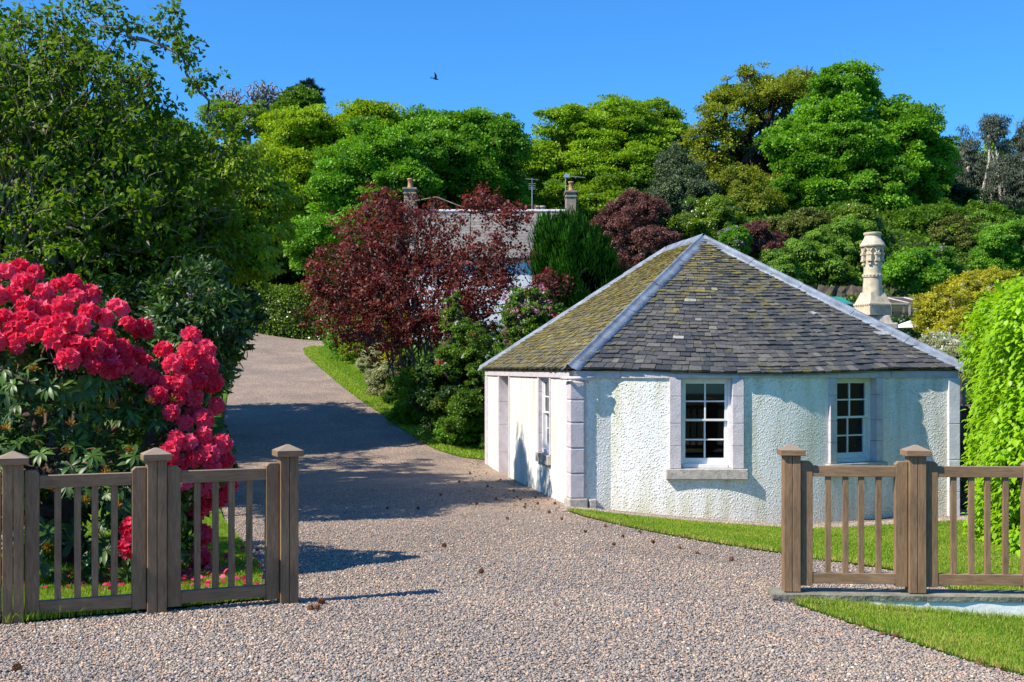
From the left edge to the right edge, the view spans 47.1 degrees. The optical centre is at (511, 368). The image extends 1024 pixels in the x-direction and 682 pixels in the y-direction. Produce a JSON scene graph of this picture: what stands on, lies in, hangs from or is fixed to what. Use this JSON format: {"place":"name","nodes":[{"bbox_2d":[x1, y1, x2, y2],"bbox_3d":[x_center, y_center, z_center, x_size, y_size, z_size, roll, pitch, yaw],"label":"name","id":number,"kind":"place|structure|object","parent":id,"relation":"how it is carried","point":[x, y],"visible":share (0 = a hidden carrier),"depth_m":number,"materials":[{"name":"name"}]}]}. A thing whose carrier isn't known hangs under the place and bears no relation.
{"place":"outdoors","nodes":[
{"label":"outdoors","id":0,"kind":"place"},
{"bbox_2d":[0,389,256,621],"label":"lawn","id":1,"kind":"structure","parent":0,"point":[216,429],"depth_m":29.02,"materials":[{"name":"green plant"}]},
{"bbox_2d":[0,0,249,437],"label":"cherry tree","id":2,"kind":"object","parent":1,"relation":"on","point":[72,160],"visible":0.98,"depth_m":16.05,"materials":[{"name":"green plant"}]},
{"bbox_2d":[24,546,263,589],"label":"fallen petals","id":3,"kind":"object","parent":1,"relation":"on","point":[183,572],"visible":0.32,"depth_m":9.50,"materials":[{"name":"red plant"}]},
{"bbox_2d":[54,0,273,421],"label":"cherry tree","id":4,"kind":"object","parent":1,"relation":"on","point":[177,42],"visible":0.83,"depth_m":16.68,"materials":[{"name":"green plant"}]},
{"bbox_2d":[95,249,256,505],"bbox_3d":[-4.445,0.232,15.561,2.174,3.700,3.159,0,0,-42],"label":"rhododendron in bud","id":5,"kind":"object","parent":1,"relation":"on","point":[179,300],"visible":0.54,"depth_m":14.95,"materials":[{"name":"green plant"}]},
{"bbox_2d":[0,510,264,621],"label":"grass","id":6,"kind":"structure","parent":0,"point":[86,589],"depth_m":9.40,"materials":[{"name":"green plant"}]},
{"bbox_2d":[303,346,484,459],"bbox_3d":[-2.333,0.640,36.709,5.613,3.129,25.595,0,0,-19],"label":"lawn strip","id":7,"kind":"object","parent":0,"point":[394,421],"visible":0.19,"depth_m":29.92,"materials":[{"name":"green plant"}]},
{"bbox_2d":[322,326,354,360],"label":"border shrub","id":8,"kind":"object","parent":7,"relation":"on","point":[333,348],"visible":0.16,"depth_m":43.41,"materials":[{"name":"green plant"}]},
{"bbox_2d":[337,316,379,363],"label":"border shrub","id":9,"kind":"object","parent":7,"relation":"on","point":[356,357],"visible":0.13,"depth_m":42.15,"materials":[{"name":"green plant"}]},
{"bbox_2d":[353,342,383,372],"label":"border shrub","id":10,"kind":"object","parent":7,"relation":"on","point":[361,362],"visible":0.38,"depth_m":39.70,"materials":[{"name":"green plant"}]},
{"bbox_2d":[363,358,401,395],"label":"border shrub","id":11,"kind":"object","parent":7,"relation":"on","point":[376,377],"visible":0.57,"depth_m":34.93,"materials":[{"name":"green plant"}]},
{"bbox_2d":[380,354,412,404],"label":"border shrub","id":12,"kind":"object","parent":7,"relation":"on","point":[390,396],"visible":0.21,"depth_m":33.31,"materials":[{"name":"green plant"}]},
{"bbox_2d":[380,296,415,366],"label":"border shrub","id":13,"kind":"object","parent":7,"relation":"on","point":[384,354],"visible":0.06,"depth_m":39.16,"materials":[{"name":"green plant"}]},
{"bbox_2d":[406,349,484,445],"bbox_3d":[-1.473,0.683,27.966,2.191,2.340,2.319,0,0,0],"label":"border shrub","id":14,"kind":"object","parent":7,"relation":"on","point":[423,395],"visible":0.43,"depth_m":27.78,"materials":[{"name":"green plant"}]},
{"bbox_2d":[431,411,484,445],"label":"border shrub","id":15,"kind":"object","parent":7,"relation":"on","point":[471,422],"visible":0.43,"depth_m":27.10,"materials":[{"name":"green plant"}]},
{"bbox_2d":[464,320,506,358],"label":"border shrub","id":16,"kind":"object","parent":7,"relation":"on","point":[493,333],"visible":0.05,"depth_m":35.36,"materials":[{"name":"green plant"}]},
{"bbox_2d":[0,333,1022,681],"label":"driveway","id":17,"kind":"structure","parent":0,"point":[284,391],"depth_m":20.95,"materials":[{"name":"grey gravel"}]},
{"bbox_2d":[0,488,1023,681],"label":"gravel","id":18,"kind":"structure","parent":17,"relation":"on","point":[657,637],"depth_m":7.84,"materials":[{"name":"grey gravel"}]},
{"bbox_2d":[12,662,21,671],"bbox_3d":[-2.775,1.673,6.589,0.053,0.058,0.058,10,1,17],"label":"pine cone","id":19,"kind":"object","parent":18,"relation":"on","point":[16,667],"visible":1,"depth_m":6.58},
{"bbox_2d":[314,603,320,609],"bbox_3d":[-1.382,1.690,8.345,0.052,0.056,0.057,-11,7,-24],"label":"pine cone","id":20,"kind":"object","parent":18,"relation":"on","point":[316,606],"visible":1,"depth_m":8.33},
{"bbox_2d":[318,597,324,604],"bbox_3d":[-1.388,1.691,8.558,0.057,0.063,0.063,10,-8,-11],"label":"pine cone","id":21,"kind":"object","parent":18,"relation":"on","point":[321,601],"visible":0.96,"depth_m":8.55,"materials":[{"name":"brown plant"}]},
{"bbox_2d":[449,462,1007,671],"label":"leaf litter","id":22,"kind":"object","parent":17,"relation":"on","point":[896,635],"visible":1,"depth_m":16.99,"materials":[{"name":"brown plant"}]},
{"bbox_2d":[560,506,967,527],"bbox_3d":[4.047,2.122,16.872,6.752,0.298,1.336,0,0,-8],"label":"gravel margin","id":23,"kind":"object","parent":17,"relation":"on","point":[564,508],"visible":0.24,"depth_m":16.69,"materials":[{"name":"beige gravel"}]},
{"bbox_2d":[789,593,1023,674],"bbox_3d":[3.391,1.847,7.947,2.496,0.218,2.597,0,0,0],"label":"verge grass","id":24,"kind":"structure","parent":17,"relation":"on","point":[1012,625],"depth_m":8.51,"materials":[{"name":"green plant"}]},
{"bbox_2d":[0,0,1023,164],"label":"sky","id":25,"kind":"structure","parent":0,"point":[521,58],"materials":[{"name":"blue"}]},
{"bbox_2d":[401,216,1022,401],"bbox_3d":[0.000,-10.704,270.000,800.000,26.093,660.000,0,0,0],"label":"ground","id":26,"kind":"structure","parent":0,"point":[894,242],"depth_m":47.75,"materials":[{"name":"green plant"}]},
{"bbox_2d":[8,65,221,424],"bbox_3d":[-11.150,-2.466,26.813,7.482,8.829,9.306,0,0,35],"label":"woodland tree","id":27,"kind":"object","parent":26,"relation":"on","point":[20,423],"depth_m":26.59,"materials":[{"name":"green plant"}]},
{"bbox_2d":[0,258,240,583],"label":"rhododendron","id":28,"kind":"object","parent":26,"relation":"on","point":[104,356],"visible":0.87,"depth_m":9.78,"materials":[{"name":"red plant"}]},
{"bbox_2d":[0,78,269,503],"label":"dark laurel","id":29,"kind":"object","parent":26,"relation":"on","point":[121,269],"visible":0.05,"depth_m":17.08,"materials":[{"name":"green plant"}]},
{"bbox_2d":[0,444,303,625],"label":"wooden fence","id":30,"kind":"object","parent":26,"relation":"on","point":[155,481],"visible":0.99,"depth_m":8.20,"materials":[{"name":"brown wood"}]},
{"bbox_2d":[111,108,220,445],"bbox_3d":[-8.216,-1.959,26.924,5.241,8.129,5.414,0,0,17],"label":"woodland tree","id":31,"kind":"object","parent":26,"relation":"on","point":[172,122],"visible":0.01,"depth_m":25.98,"materials":[{"name":"green plant"}]},
{"bbox_2d":[162,278,265,433],"bbox_3d":[-8.281,-1.213,28.764,4.361,5.847,4.984,0,0,0],"label":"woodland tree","id":32,"kind":"object","parent":26,"relation":"on","point":[255,308],"depth_m":29.51,"materials":[{"name":"green plant"}]},
{"bbox_2d":[214,84,248,142],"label":"bare tree","id":33,"kind":"object","parent":26,"relation":"on","point":[235,98],"visible":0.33,"depth_m":124.50,"materials":[{"name":"grey plant"}]},
{"bbox_2d":[193,98,275,144],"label":"hazy tree","id":34,"kind":"object","parent":26,"relation":"on","point":[252,113],"visible":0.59,"depth_m":117.70,"materials":[{"name":"green plant"}]},
{"bbox_2d":[163,139,306,433],"bbox_3d":[-4.383,-0.769,18.536,2.124,5.952,2.920,0,0,0],"label":"cherry tree","id":35,"kind":"object","parent":26,"relation":"on","point":[269,211],"visible":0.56,"depth_m":18.40,"materials":[{"name":"green plant"}]},
{"bbox_2d":[245,78,283,109],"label":"bare tree","id":36,"kind":"object","parent":26,"relation":"on","point":[264,94],"visible":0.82,"depth_m":124.27,"materials":[{"name":"grey plant"}]},
{"bbox_2d":[232,129,309,275],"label":"hornbeam tree","id":37,"kind":"object","parent":26,"relation":"on","point":[262,138],"depth_m":60.54,"materials":[{"name":"green plant"}]},
{"bbox_2d":[248,252,343,286],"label":"shaded tree","id":38,"kind":"object","parent":26,"relation":"on","point":[294,277],"visible":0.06,"depth_m":60.53,"materials":[{"name":"green plant"}]},
{"bbox_2d":[270,83,324,111],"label":"round tree","id":39,"kind":"object","parent":26,"relation":"on","point":[301,95],"visible":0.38,"depth_m":102.81,"materials":[{"name":"green plant"}]},
{"bbox_2d":[292,77,327,104],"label":"conifer tree","id":40,"kind":"object","parent":26,"relation":"on","point":[308,82],"visible":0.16,"depth_m":109.53,"materials":[{"name":"green plant"}]},
{"bbox_2d":[247,280,397,340],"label":"laurel hedge","id":41,"kind":"object","parent":26,"relation":"on","point":[283,302],"visible":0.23,"depth_m":54.23,"materials":[{"name":"green plant"}]},
{"bbox_2d":[249,98,404,281],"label":"hornbeam tree","id":42,"kind":"object","parent":26,"relation":"on","point":[313,126],"visible":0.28,"depth_m":58.35,"materials":[{"name":"green plant"}]},
{"bbox_2d":[279,115,449,285],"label":"maple tree","id":43,"kind":"object","parent":26,"relation":"on","point":[392,157],"visible":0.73,"depth_m":54.37,"materials":[{"name":"green plant"}]},
{"bbox_2d":[393,237,410,281],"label":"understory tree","id":44,"kind":"object","parent":26,"relation":"on","point":[401,262],"depth_m":63.94,"materials":[{"name":"plant"}]},
{"bbox_2d":[384,366,437,424],"bbox_3d":[-2.394,0.723,30.464,1.928,1.616,1.688,0,0,-26],"label":"border shrub","id":45,"kind":"object","parent":26,"relation":"on","point":[402,411],"visible":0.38,"depth_m":30.02,"materials":[{"name":"green plant"}]},
{"bbox_2d":[294,183,539,376],"bbox_3d":[-2.533,-2.008,32.416,6.705,6.351,4.554,0,0,11],"label":"purple plum tree","id":46,"kind":"object","parent":26,"relation":"on","point":[427,316],"visible":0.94,"depth_m":31.98,"materials":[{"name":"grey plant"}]},
{"bbox_2d":[296,181,573,334],"bbox_3d":[-2.062,-2.097,32.512,7.624,6.431,2.750,0,0,5],"label":"purple plum tree","id":47,"kind":"object","parent":26,"relation":"on","point":[507,212],"visible":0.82,"depth_m":32.43,"materials":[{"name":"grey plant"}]},
{"bbox_2d":[437,289,467,382],"bbox_3d":[-1.537,-0.299,30.518,0.805,3.595,0.861,0,0,0],"label":"pink rhododendron","id":48,"kind":"object","parent":26,"relation":"on","point":[447,311],"visible":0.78,"depth_m":30.38,"materials":[{"name":"green plant"}]},
{"bbox_2d":[391,103,534,208],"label":"maple tree","id":49,"kind":"object","parent":26,"relation":"on","point":[479,144],"visible":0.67,"depth_m":59.37,"materials":[{"name":"green plant"}]},
{"bbox_2d":[425,317,500,448],"bbox_3d":[-0.918,0.349,27.528,2.264,3.137,2.270,0,0,0],"label":"border shrub","id":50,"kind":"object","parent":26,"relation":"on","point":[463,333],"visible":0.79,"depth_m":27.04,"materials":[{"name":"green plant"}]},
{"bbox_2d":[402,178,577,340],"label":"white house","id":51,"kind":"structure","parent":26,"relation":"on","point":[570,198],"depth_m":52.70,"materials":[{"name":"grey stone"}]},
{"bbox_2d":[564,174,584,207],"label":"television aerial","id":52,"kind":"object","parent":51,"relation":"on","point":[566,176],"visible":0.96,"depth_m":53.98,"materials":[{"name":"metal"}]},
{"bbox_2d":[524,182,541,208],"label":"woodland tree","id":53,"kind":"object","parent":26,"relation":"on","point":[532,189],"depth_m":64.46,"materials":[{"name":"green plant"}]},
{"bbox_2d":[498,284,569,346],"bbox_3d":[0.616,-0.075,27.523,1.917,3.840,1.734,0,0,0],"label":"pink rhododendron","id":54,"kind":"object","parent":26,"relation":"on","point":[517,308],"visible":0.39,"depth_m":27.10,"materials":[{"name":"green plant"}]},
{"bbox_2d":[521,205,630,315],"bbox_3d":[1.967,-2.097,35.795,3.182,5.947,3.600,0,0,-33],"label":"dark cypress","id":55,"kind":"object","parent":26,"relation":"on","point":[565,242],"visible":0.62,"depth_m":34.87,"materials":[{"name":"green plant"}]},
{"bbox_2d":[527,169,662,279],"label":"woodland tree","id":56,"kind":"object","parent":26,"relation":"on","point":[592,200],"visible":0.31,"depth_m":64.86,"materials":[{"name":"green plant"}]},
{"bbox_2d":[511,93,692,208],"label":"lime tree","id":57,"kind":"object","parent":26,"relation":"on","point":[611,132],"visible":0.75,"depth_m":69.13,"materials":[{"name":"green plant"}]},
{"bbox_2d":[605,159,655,194],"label":"woodland tree","id":58,"kind":"object","parent":26,"relation":"on","point":[641,178],"visible":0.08,"depth_m":66.14,"materials":[{"name":"green plant"}]},
{"bbox_2d":[588,188,682,271],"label":"purple smoke bush","id":59,"kind":"object","parent":26,"relation":"on","point":[636,238],"visible":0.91,"depth_m":47.30,"materials":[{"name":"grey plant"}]},
{"bbox_2d":[317,206,1023,403],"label":"undergrowth","id":60,"kind":"object","parent":26,"relation":"on","point":[901,232],"visible":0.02,"depth_m":48.62,"materials":[{"name":"green plant"}]},
{"bbox_2d":[643,140,725,234],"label":"holm oak","id":61,"kind":"object","parent":26,"relation":"on","point":[677,180],"visible":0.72,"depth_m":56.59,"materials":[{"name":"green plant"}]},
{"bbox_2d":[646,166,732,226],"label":"understory tree","id":62,"kind":"object","parent":26,"relation":"on","point":[668,221],"visible":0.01,"depth_m":65.29,"materials":[{"name":"green plant"}]},
{"bbox_2d":[667,193,748,241],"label":"holly bush","id":63,"kind":"object","parent":26,"relation":"on","point":[710,216],"visible":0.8,"depth_m":48.84,"materials":[{"name":"green plant"}]},
{"bbox_2d":[478,233,967,523],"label":"cottage","id":64,"kind":"structure","parent":26,"relation":"on","point":[703,375],"depth_m":17.82,"materials":[{"name":"white paint"}]},
{"bbox_2d":[542,377,548,453],"bbox_3d":[0.625,0.752,19.064,0.120,1.235,0.820,0,0,-10],"label":"window","id":65,"kind":"structure","parent":64,"relation":"in","point":[545,381],"depth_m":19.41,"materials":[{"name":"white paint"}]},
{"bbox_2d":[681,378,730,467],"bbox_3d":[2.811,0.787,17.138,0.740,1.305,0.122,0,0,0],"label":"window","id":66,"kind":"structure","parent":64,"relation":"in","point":[725,462],"depth_m":17.11,"materials":[{"name":"white paint"}]},
{"bbox_2d":[837,378,869,462],"bbox_3d":[5.064,0.767,17.701,0.800,1.265,0.120,0,0,-28],"label":"window","id":67,"kind":"structure","parent":64,"relation":"in","point":[847,456],"depth_m":17.81,"materials":[{"name":"white paint"}]},
{"bbox_2d":[717,224,753,254],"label":"lilac bush","id":68,"kind":"object","parent":26,"relation":"on","point":[734,236],"visible":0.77,"depth_m":44.69,"materials":[{"name":"green plant"}]},
{"bbox_2d":[670,60,819,198],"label":"oak tree","id":69,"kind":"object","parent":26,"relation":"on","point":[771,94],"visible":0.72,"depth_m":65.51,"materials":[{"name":"green plant"}]},
{"bbox_2d":[712,161,789,219],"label":"rusty shrub","id":70,"kind":"object","parent":26,"relation":"on","point":[757,191],"visible":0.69,"depth_m":55.76,"materials":[{"name":"green plant"}]},
{"bbox_2d":[742,218,789,259],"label":"purple smoke bush","id":71,"kind":"object","parent":26,"relation":"on","point":[759,228],"visible":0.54,"depth_m":45.68,"materials":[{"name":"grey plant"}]},
{"bbox_2d":[758,247,809,283],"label":"garden shrub","id":72,"kind":"object","parent":26,"relation":"on","point":[783,260],"visible":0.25,"depth_m":44.33,"materials":[{"name":"green plant"}]},
{"bbox_2d":[766,206,836,238],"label":"garden shrub","id":73,"kind":"object","parent":26,"relation":"on","point":[799,223],"visible":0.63,"depth_m":49.04,"materials":[{"name":"green plant"}]},
{"bbox_2d":[757,237,856,285],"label":"garden shrub","id":74,"kind":"object","parent":26,"relation":"on","point":[825,263],"visible":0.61,"depth_m":44.94,"materials":[{"name":"green plant"}]},
{"bbox_2d":[815,198,862,215],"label":"garden shrub","id":75,"kind":"object","parent":26,"relation":"on","point":[832,208],"visible":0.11,"depth_m":53.66,"materials":[{"name":"green plant"}]},
{"bbox_2d":[799,214,888,267],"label":"garden shrub","id":76,"kind":"object","parent":26,"relation":"on","point":[843,236],"visible":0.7,"depth_m":46.99,"materials":[{"name":"green plant"}]},
{"bbox_2d":[833,297,854,307],"bbox_3d":[10.438,-1.790,38.475,1.010,1.135,2.050,0,0,0],"label":"green shelter","id":77,"kind":"object","parent":26,"relation":"on","point":[845,301],"visible":0.14,"depth_m":37.81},
{"bbox_2d":[821,201,885,235],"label":"garden shrub","id":78,"kind":"object","parent":26,"relation":"on","point":[861,211],"visible":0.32,"depth_m":49.34,"materials":[{"name":"green plant"}]},
{"bbox_2d":[752,57,963,216],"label":"sycamore tree","id":79,"kind":"object","parent":26,"relation":"on","point":[830,143],"visible":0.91,"depth_m":57.07,"materials":[{"name":"green plant"}]},
{"bbox_2d":[853,232,897,328],"bbox_3d":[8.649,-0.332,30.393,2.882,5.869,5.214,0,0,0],"label":"chimney","id":80,"kind":"object","parent":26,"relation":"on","point":[872,300],"visible":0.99,"depth_m":28.00,"materials":[{"name":"grey stone"}]},
{"bbox_2d":[808,284,945,299],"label":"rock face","id":81,"kind":"object","parent":26,"relation":"on","point":[835,291],"visible":0.2,"depth_m":43.68},
{"bbox_2d":[767,587,1023,618],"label":"wall","id":82,"kind":"structure","parent":26,"relation":"on","point":[1007,601],"depth_m":9.20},
{"bbox_2d":[777,444,1023,592],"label":"wooden fence","id":83,"kind":"object","parent":82,"relation":"on","point":[915,474],"visible":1,"depth_m":9.29,"materials":[{"name":"brown wood"}]},
{"bbox_2d":[888,297,920,317],"bbox_3d":[13.165,-1.828,39.300,2.122,1.262,1.660,0,0,0],"label":"fruit cage","id":84,"kind":"object","parent":26,"relation":"on","point":[903,301],"visible":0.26,"depth_m":38.68,"materials":[{"name":"white metal"}]},
{"bbox_2d":[898,321,917,335],"bbox_3d":[10.494,-0.362,31.000,1.185,1.825,1.185,0,0,0],"label":"parasol","id":85,"kind":"object","parent":26,"relation":"on","point":[905,325],"visible":0.34,"depth_m":30.88,"materials":[{"name":"white fabric"}]},
{"bbox_2d":[884,204,944,232],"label":"garden shrub","id":86,"kind":"object","parent":26,"relation":"on","point":[916,217],"visible":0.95,"depth_m":52.10,"materials":[{"name":"green plant"}]},
{"bbox_2d":[881,247,956,296],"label":"garden shrub","id":87,"kind":"object","parent":26,"relation":"on","point":[901,269],"visible":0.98,"depth_m":43.20,"materials":[{"name":"green plant"}]},
{"bbox_2d":[890,313,977,342],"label":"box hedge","id":88,"kind":"object","parent":26,"relation":"on","point":[914,334],"visible":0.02,"depth_m":34.81,"materials":[{"name":"green plant"}]},
{"bbox_2d":[918,241,959,271],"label":"purple rhododendron","id":89,"kind":"object","parent":26,"relation":"on","point":[944,255],"visible":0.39,"depth_m":44.56,"materials":[{"name":"green plant"}]},
{"bbox_2d":[921,197,968,217],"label":"garden shrub","id":90,"kind":"object","parent":26,"relation":"on","point":[945,207],"visible":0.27,"depth_m":53.11,"materials":[{"name":"green plant"}]},
{"bbox_2d":[915,331,981,383],"bbox_3d":[8.594,0.828,23.233,1.233,3.210,2.695,0,0,0],"label":"white flower shrub","id":91,"kind":"object","parent":26,"relation":"on","point":[946,343],"visible":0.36,"depth_m":22.79,"materials":[{"name":"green plant"}]},
{"bbox_2d":[926,213,983,252],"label":"garden shrub","id":92,"kind":"object","parent":26,"relation":"on","point":[937,232],"visible":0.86,"depth_m":49.09,"materials":[{"name":"green plant"}]},
{"bbox_2d":[909,270,1004,404],"bbox_3d":[10.307,-0.243,27.189,2.132,4.259,4.198,0,0,35],"label":"golden azalea","id":93,"kind":"object","parent":26,"relation":"on","point":[940,314],"visible":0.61,"depth_m":26.83,"materials":[{"name":"yellow plant"}]},
{"bbox_2d":[946,260,968,286],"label":"garden shrub","id":94,"kind":"object","parent":26,"relation":"on","point":[960,268],"visible":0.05,"depth_m":45.11,"materials":[{"name":"green plant"}]},
{"bbox_2d":[943,178,987,206],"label":"woodland tree","id":95,"kind":"object","parent":26,"relation":"on","point":[961,194],"visible":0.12,"depth_m":61.68,"materials":[{"name":"green plant"}]},
{"bbox_2d":[941,209,1007,245],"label":"garden shrub","id":96,"kind":"object","parent":26,"relation":"on","point":[990,217],"visible":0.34,"depth_m":49.43,"materials":[{"name":"green plant"}]},
{"bbox_2d":[948,124,1002,198],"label":"eucalyptus tree","id":97,"kind":"object","parent":26,"relation":"on","point":[975,160],"visible":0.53,"depth_m":69.34,"materials":[{"name":"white plant"}]},
{"bbox_2d":[957,403,995,508],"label":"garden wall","id":98,"kind":"structure","parent":26,"relation":"on","point":[963,480],"depth_m":19.05,"materials":[{"name":"stone"}]},
{"bbox_2d":[962,198,1016,219],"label":"garden shrub","id":99,"kind":"object","parent":26,"relation":"on","point":[998,208],"visible":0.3,"depth_m":54.33,"materials":[{"name":"green plant"}]},
{"bbox_2d":[958,266,1022,292],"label":"golden azalea","id":100,"kind":"object","parent":26,"relation":"on","point":[1004,274],"visible":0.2,"depth_m":32.48,"materials":[{"name":"yellow plant"}]},
{"bbox_2d":[967,218,1023,270],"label":"garden shrub","id":101,"kind":"object","parent":26,"relation":"on","point":[1001,246],"visible":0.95,"depth_m":46.27,"materials":[{"name":"green plant"}]},
{"bbox_2d":[978,139,1013,166],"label":"woodland tree","id":102,"kind":"object","parent":26,"relation":"on","point":[986,150],"visible":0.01,"depth_m":79.40,"materials":[{"name":"green plant"}]},
{"bbox_2d":[976,113,1021,209],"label":"eucalyptus tree","id":103,"kind":"object","parent":26,"relation":"on","point":[992,129],"visible":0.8,"depth_m":67.72,"materials":[{"name":"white plant"}]},
{"bbox_2d":[995,118,1023,209],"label":"eucalyptus tree","id":104,"kind":"object","parent":26,"relation":"on","point":[1013,182],"visible":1,"depth_m":65.81,"materials":[{"name":"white plant"}]},
{"bbox_2d":[567,507,1023,589],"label":"cottage lawn","id":105,"kind":"structure","parent":0,"point":[764,549],"depth_m":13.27,"materials":[{"name":"green plant"}]},
{"bbox_2d":[950,273,1023,556],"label":"beech hedge","id":106,"kind":"object","parent":105,"relation":"on","point":[996,345],"visible":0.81,"depth_m":13.65,"materials":[{"name":"green plant"}]}
]}

